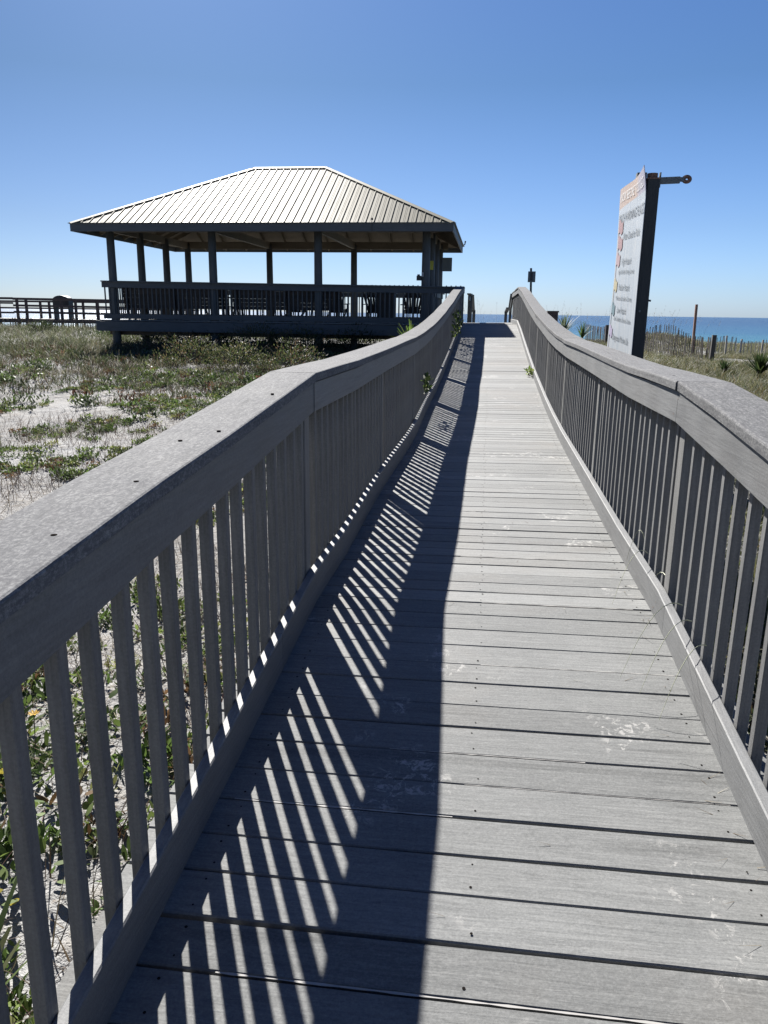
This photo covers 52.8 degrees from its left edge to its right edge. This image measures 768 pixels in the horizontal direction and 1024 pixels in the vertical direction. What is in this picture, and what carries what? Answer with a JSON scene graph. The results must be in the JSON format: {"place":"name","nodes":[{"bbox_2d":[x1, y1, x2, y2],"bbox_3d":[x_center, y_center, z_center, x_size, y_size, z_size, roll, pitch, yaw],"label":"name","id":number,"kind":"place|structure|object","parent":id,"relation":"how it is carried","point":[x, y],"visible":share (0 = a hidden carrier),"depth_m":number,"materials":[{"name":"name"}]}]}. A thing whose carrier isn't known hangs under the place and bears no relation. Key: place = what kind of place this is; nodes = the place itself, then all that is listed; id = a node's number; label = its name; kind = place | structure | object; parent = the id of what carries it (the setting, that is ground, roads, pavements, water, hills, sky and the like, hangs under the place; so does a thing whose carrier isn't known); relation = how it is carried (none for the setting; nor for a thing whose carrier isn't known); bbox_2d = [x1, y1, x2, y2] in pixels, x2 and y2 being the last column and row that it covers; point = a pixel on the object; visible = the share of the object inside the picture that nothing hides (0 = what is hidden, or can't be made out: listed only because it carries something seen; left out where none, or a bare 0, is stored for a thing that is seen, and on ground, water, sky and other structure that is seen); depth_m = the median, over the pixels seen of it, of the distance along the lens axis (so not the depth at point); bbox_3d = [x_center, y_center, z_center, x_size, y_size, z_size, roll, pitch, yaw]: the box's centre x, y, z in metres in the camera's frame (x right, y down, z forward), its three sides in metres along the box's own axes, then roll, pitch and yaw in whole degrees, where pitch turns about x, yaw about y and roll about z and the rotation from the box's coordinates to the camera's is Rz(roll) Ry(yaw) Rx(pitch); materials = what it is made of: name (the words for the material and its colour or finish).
{"place":"outdoors","nodes":[
{"label":"outdoors","id":0,"kind":"place"},
{"bbox_2d":[283,295,305,321],"bbox_3d":[-2.915,-6.757,25.090,0.770,1.185,1.039,2,15,6],"label":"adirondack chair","id":1,"kind":"object","parent":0,"point":[304,311],"visible":0.12,"depth_m":25.08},
{"bbox_2d":[0,326,767,1023],"bbox_3d":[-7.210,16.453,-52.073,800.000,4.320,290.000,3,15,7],"label":"sand ground","id":2,"kind":"structure","parent":0,"point":[52,886],"depth_m":4.14,"materials":[{"name":"beige sand"}]},
{"bbox_2d":[0,877,26,983],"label":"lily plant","id":3,"kind":"object","parent":2,"relation":"on","point":[3,916],"visible":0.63,"depth_m":2.02,"materials":[{"name":"green plant"}]},
{"bbox_2d":[23,318,63,333],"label":"dune shrub","id":4,"kind":"object","parent":2,"relation":"on","point":[41,326],"visible":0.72,"depth_m":34.19,"materials":[{"name":"green plant"}]},
{"bbox_2d":[10,318,97,330],"bbox_3d":[-13.513,-9.018,38.274,11.026,1.058,0.606,3,15,7],"label":"sand fence","id":5,"kind":"object","parent":2,"relation":"on","point":[48,320],"visible":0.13,"depth_m":38.48,"materials":[{"name":"wood"}]},
{"bbox_2d":[0,689,147,905],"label":"creeping vine","id":6,"kind":"object","parent":2,"relation":"on","point":[88,805],"visible":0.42,"depth_m":2.89,"materials":[{"name":"green plant"}]},
{"bbox_2d":[29,710,38,747],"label":"yellow flower","id":7,"kind":"object","parent":6,"relation":"on","point":[33,712],"visible":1,"depth_m":3.12,"materials":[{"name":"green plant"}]},
{"bbox_2d":[0,297,186,325],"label":"boardwalk","id":8,"kind":"structure","parent":2,"relation":"on","point":[75,307],"depth_m":43.43,"materials":[{"name":"grey wood"}]},
{"bbox_2d":[53,295,73,318],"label":"domed bin","id":9,"kind":"object","parent":8,"relation":"on","point":[57,316],"visible":0.51,"depth_m":43.77,"materials":[{"name":"plastic"}]},
{"bbox_2d":[89,330,129,338],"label":"dune shrub","id":10,"kind":"object","parent":2,"relation":"on","point":[92,335],"visible":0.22,"depth_m":31.26,"materials":[{"name":"green plant"}]},
{"bbox_2d":[96,331,141,343],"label":"dune shrub","id":11,"kind":"object","parent":2,"relation":"on","point":[140,336],"visible":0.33,"depth_m":26.71,"materials":[{"name":"green plant"}]},
{"bbox_2d":[0,482,258,920],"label":"straw litter","id":12,"kind":"object","parent":2,"relation":"on","point":[110,649],"visible":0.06,"depth_m":3.99,"materials":[{"name":"beige plant"}]},
{"bbox_2d":[0,364,276,1023],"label":"beach ground cover","id":13,"kind":"object","parent":2,"relation":"on","point":[35,688],"visible":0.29,"depth_m":4.55,"materials":[{"name":"green plant"}]},
{"bbox_2d":[0,349,295,1023],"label":"dead stems","id":14,"kind":"object","parent":2,"relation":"on","point":[31,498],"visible":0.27,"depth_m":8.82,"materials":[{"name":"beige plant"}]},
{"bbox_2d":[123,331,204,352],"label":"dune shrub","id":15,"kind":"object","parent":2,"relation":"on","point":[156,342],"visible":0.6,"depth_m":21.72,"materials":[{"name":"green plant"}]},
{"bbox_2d":[132,319,201,344],"bbox_3d":[-6.967,-5.789,25.128,2.336,1.092,2.438,3,15,7],"label":"dune shrub","id":16,"kind":"object","parent":2,"relation":"on","point":[161,336],"visible":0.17,"depth_m":24.75,"materials":[{"name":"green plant"}]},
{"bbox_2d":[0,342,348,418],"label":"beach ground cover","id":17,"kind":"object","parent":2,"relation":"on","point":[81,400],"visible":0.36,"depth_m":15.66,"materials":[{"name":"green plant"}]},
{"bbox_2d":[0,335,370,496],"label":"dune scrub","id":18,"kind":"object","parent":2,"relation":"on","point":[92,349],"visible":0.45,"depth_m":17.98,"materials":[{"name":"green plant"}]},
{"bbox_2d":[0,321,386,348],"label":"dune grass","id":19,"kind":"structure","parent":2,"relation":"on","point":[19,331],"depth_m":30.92,"materials":[{"name":"green plant"}]},
{"bbox_2d":[152,333,234,366],"bbox_3d":[-4.542,-3.822,18.376,1.933,0.846,1.883,-10,18,-35],"label":"dune shrub","id":20,"kind":"object","parent":2,"relation":"on","point":[192,348],"visible":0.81,"depth_m":18.19,"materials":[{"name":"green plant"}]},
{"bbox_2d":[173,322,250,347],"bbox_3d":[-5.461,-5.562,24.492,2.509,0.988,2.474,-5,16,-22],"label":"dune shrub","id":21,"kind":"object","parent":2,"relation":"on","point":[208,338],"visible":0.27,"depth_m":24.00,"materials":[{"name":"green plant"}]},
{"bbox_2d":[200,337,276,371],"bbox_3d":[-3.373,-3.578,17.681,1.870,0.849,1.888,3,15,7],"label":"dune shrub","id":22,"kind":"object","parent":2,"relation":"on","point":[241,353],"visible":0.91,"depth_m":17.45,"materials":[{"name":"green plant"}]},
{"bbox_2d":[216,320,305,351],"bbox_3d":[-3.609,-5.091,22.515,2.748,1.061,2.772,3,15,7],"label":"dune shrub","id":23,"kind":"object","parent":2,"relation":"on","point":[243,337],"visible":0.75,"depth_m":22.31,"materials":[{"name":"green plant"}]},
{"bbox_2d":[69,166,465,347],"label":"picnic pavilion","id":24,"kind":"structure","parent":2,"relation":"on","point":[318,211],"depth_m":23.37,"materials":[{"name":"grey wood"}]},
{"bbox_2d":[141,290,193,319],"bbox_3d":[-7.484,-7.242,26.961,0.702,1.021,3.400,3,15,7],"label":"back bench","id":25,"kind":"object","parent":24,"relation":"on","point":[163,310],"visible":0.12,"depth_m":25.77,"materials":[{"name":"grey wood"}]},
{"bbox_2d":[123,288,230,320],"bbox_3d":[-6.471,-6.544,24.301,3.400,1.021,0.702,3,15,7],"label":"back bench","id":26,"kind":"object","parent":24,"relation":"on","point":[171,298],"visible":0.64,"depth_m":24.08,"materials":[{"name":"grey wood"}]},
{"bbox_2d":[197,297,243,315],"bbox_3d":[-5.651,-7.006,26.668,1.900,0.791,1.680,3,15,7],"label":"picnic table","id":27,"kind":"object","parent":24,"relation":"on","point":[229,307],"visible":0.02,"depth_m":26.30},
{"bbox_2d":[232,290,344,322],"bbox_3d":[-2.951,-6.385,23.864,3.400,1.021,0.702,3,15,7],"label":"back bench","id":28,"kind":"object","parent":24,"relation":"on","point":[282,300],"visible":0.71,"depth_m":23.64,"materials":[{"name":"grey wood"}]},
{"bbox_2d":[327,292,346,316],"bbox_3d":[-1.523,-6.670,24.820,0.770,1.185,1.039,2,14,4],"label":"adirondack chair","id":29,"kind":"object","parent":24,"relation":"on","point":[345,311],"visible":0.24,"depth_m":24.79,"materials":[{"name":"white"}]},
{"bbox_2d":[362,292,376,322],"bbox_3d":[-0.285,-6.614,24.666,0.770,1.185,1.039,3,15,10],"label":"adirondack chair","id":30,"kind":"object","parent":24,"relation":"on","point":[368,304],"visible":0.27,"depth_m":24.45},
{"bbox_2d":[376,292,396,317],"bbox_3d":[0.087,-6.372,23.969,0.580,0.930,0.580,3,15,7],"label":"waste bin","id":31,"kind":"object","parent":24,"relation":"on","point":[387,305],"visible":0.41,"depth_m":23.70,"materials":[{"name":"plastic"}]},
{"bbox_2d":[400,285,420,315],"bbox_3d":[0.905,-6.585,24.616,0.770,1.185,1.039,1,14,2],"label":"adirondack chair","id":32,"kind":"object","parent":24,"relation":"on","point":[410,305],"visible":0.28,"depth_m":24.40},
{"bbox_2d":[257,337,329,372],"bbox_3d":[-2.002,-3.452,17.255,1.633,0.895,1.646,3,15,7],"label":"dune shrub","id":33,"kind":"object","parent":2,"relation":"on","point":[293,357],"visible":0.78,"depth_m":17.12,"materials":[{"name":"green plant"}]},
{"bbox_2d":[270,322,342,352],"bbox_3d":[-2.324,-5.053,22.614,2.194,1.075,2.240,-10,18,-35],"label":"dune shrub","id":34,"kind":"object","parent":2,"relation":"on","point":[308,338],"visible":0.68,"depth_m":22.46,"materials":[{"name":"green plant"}]},
{"bbox_2d":[320,321,384,352],"bbox_3d":[-0.875,-5.104,22.817,2.152,1.083,2.090,-1,15,-7],"label":"dune shrub","id":35,"kind":"object","parent":2,"relation":"on","point":[342,337],"visible":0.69,"depth_m":22.53,"materials":[{"name":"green plant"}]},
{"bbox_2d":[52,305,718,342],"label":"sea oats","id":36,"kind":"object","parent":2,"relation":"on","point":[561,316],"visible":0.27,"depth_m":33.12,"materials":[{"name":"plant"}]},
{"bbox_2d":[15,299,700,324],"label":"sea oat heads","id":37,"kind":"object","parent":36,"relation":"attached to","point":[495,319],"visible":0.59,"depth_m":33.64,"materials":[{"name":"beige plant"}]},
{"bbox_2d":[397,321,412,334],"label":"yucca","id":38,"kind":"object","parent":2,"relation":"on","point":[407,329],"visible":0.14,"depth_m":17.12,"materials":[{"name":"green plant"}]},
{"bbox_2d":[56,323,767,1023],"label":"boardwalk","id":39,"kind":"structure","parent":2,"relation":"on","point":[502,765],"depth_m":2.26,"materials":[{"name":"grey wood"}]},
{"bbox_2d":[0,286,464,1023],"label":"ramp railing","id":40,"kind":"object","parent":39,"relation":"on","point":[336,434],"visible":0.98,"depth_m":1.98,"materials":[{"name":"wood"}]},
{"bbox_2d":[420,372,432,394],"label":"climbing vine","id":41,"kind":"object","parent":40,"relation":"attached to","point":[426,387],"visible":1,"depth_m":9.14,"materials":[{"name":"green plant"}]},
{"bbox_2d":[451,309,464,337],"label":"climbing vine","id":42,"kind":"object","parent":40,"relation":"attached to","point":[457,330],"visible":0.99,"depth_m":16.80,"materials":[{"name":"green plant"}]},
{"bbox_2d":[524,365,533,376],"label":"weed","id":43,"kind":"object","parent":39,"relation":"on","point":[530,369],"visible":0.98,"depth_m":12.96,"materials":[{"name":"green plant"}]},
{"bbox_2d":[404,421,762,945],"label":"straw bits","id":44,"kind":"object","parent":39,"relation":"on","point":[662,734],"visible":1,"depth_m":2.22,"materials":[{"name":"beige plant"}]},
{"bbox_2d":[511,287,767,871],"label":"ramp railing","id":45,"kind":"object","parent":39,"relation":"on","point":[661,457],"visible":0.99,"depth_m":3.04,"materials":[{"name":"wood"}]},
{"bbox_2d":[612,530,706,719],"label":"grass wisps","id":46,"kind":"object","parent":39,"relation":"on","point":[651,619],"depth_m":2.82,"materials":[{"name":"beige plant"}]},
{"bbox_2d":[467,293,512,322],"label":"beach stairs","id":47,"kind":"structure","parent":2,"relation":"on","point":[471,310],"depth_m":29.33,"materials":[{"name":"grey wood"}]},
{"bbox_2d":[528,268,535,292],"bbox_3d":[4.665,-6.292,24.811,0.235,2.932,0.092,3,15,7],"label":"pole sign","id":48,"kind":"object","parent":2,"relation":"on","point":[531,276],"visible":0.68,"depth_m":24.48,"materials":[{"name":"metal"}]},
{"bbox_2d":[547,311,558,321],"bbox_3d":[6.458,-6.855,29.852,0.440,1.755,0.460,3,15,7],"label":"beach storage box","id":49,"kind":"object","parent":2,"relation":"on","point":[554,314],"visible":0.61,"depth_m":29.47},
{"bbox_2d":[558,312,577,329],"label":"yucca","id":50,"kind":"object","parent":2,"relation":"on","point":[564,324],"visible":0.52,"depth_m":23.88,"materials":[{"name":"green plant"}]},
{"bbox_2d":[576,321,592,337],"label":"yucca","id":51,"kind":"object","parent":2,"relation":"on","point":[582,334],"visible":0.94,"depth_m":26.60,"materials":[{"name":"green plant"}]},
{"bbox_2d":[607,165,691,358],"bbox_3d":[2.883,-1.866,8.818,0.482,3.690,1.632,3,15,7],"label":"beach flag sign","id":52,"kind":"object","parent":2,"relation":"on","point":[639,196],"visible":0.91,"depth_m":8.10,"materials":[{"name":"white plastic"}]},
{"bbox_2d":[585,324,716,360],"bbox_3d":[10.115,-6.761,31.186,0.255,1.422,12.398,-1,15,-5],"label":"sand fence","id":53,"kind":"object","parent":2,"relation":"on","point":[712,343],"visible":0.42,"depth_m":27.76,"materials":[{"name":"wood"}]},
{"bbox_2d":[647,323,688,337],"bbox_3d":[12.152,-7.804,34.374,2.749,1.153,1.007,5,15,16],"label":"sand fence","id":54,"kind":"object","parent":2,"relation":"on","point":[678,334],"visible":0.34,"depth_m":33.86,"materials":[{"name":"wood"}]},
{"bbox_2d":[585,331,767,751],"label":"dune grass","id":55,"kind":"structure","parent":2,"relation":"on","point":[739,374],"depth_m":20.55,"materials":[{"name":"green plant"}]},
{"bbox_2d":[691,304,697,353],"bbox_3d":[11.615,-6.813,28.954,0.115,1.851,0.100,3,15,7],"label":"wooden marker post","id":56,"kind":"object","parent":2,"relation":"on","point":[695,319],"visible":0.8,"depth_m":28.86,"materials":[{"name":"wood"}]},
{"bbox_2d":[718,358,735,374],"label":"yucca","id":57,"kind":"object","parent":2,"relation":"on","point":[724,365],"visible":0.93,"depth_m":19.59,"materials":[{"name":"green plant"}]},
{"bbox_2d":[715,336,766,354],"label":"sand fence","id":58,"kind":"object","parent":2,"relation":"on","point":[741,342],"visible":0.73,"depth_m":29.98,"materials":[{"name":"wood"}]},
{"bbox_2d":[716,562,767,751],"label":"creeping vine","id":59,"kind":"object","parent":2,"relation":"on","point":[753,704],"visible":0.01,"depth_m":4.43,"materials":[{"name":"green plant"}]},
{"bbox_2d":[742,350,767,376],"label":"yucca","id":60,"kind":"object","parent":2,"relation":"on","point":[760,363],"visible":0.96,"depth_m":18.77,"materials":[{"name":"green plant"}]},
{"bbox_2d":[0,0,767,317],"label":"sky","id":61,"kind":"structure","parent":0,"point":[522,125],"materials":[{"name":"blue"}]},
{"bbox_2d":[1,309,767,343],"bbox_3d":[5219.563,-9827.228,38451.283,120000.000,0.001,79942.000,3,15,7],"label":"sea water","id":62,"kind":"structure","parent":0,"point":[750,329],"depth_m":499.04,"materials":[{"name":"blue liquid"}]}
]}

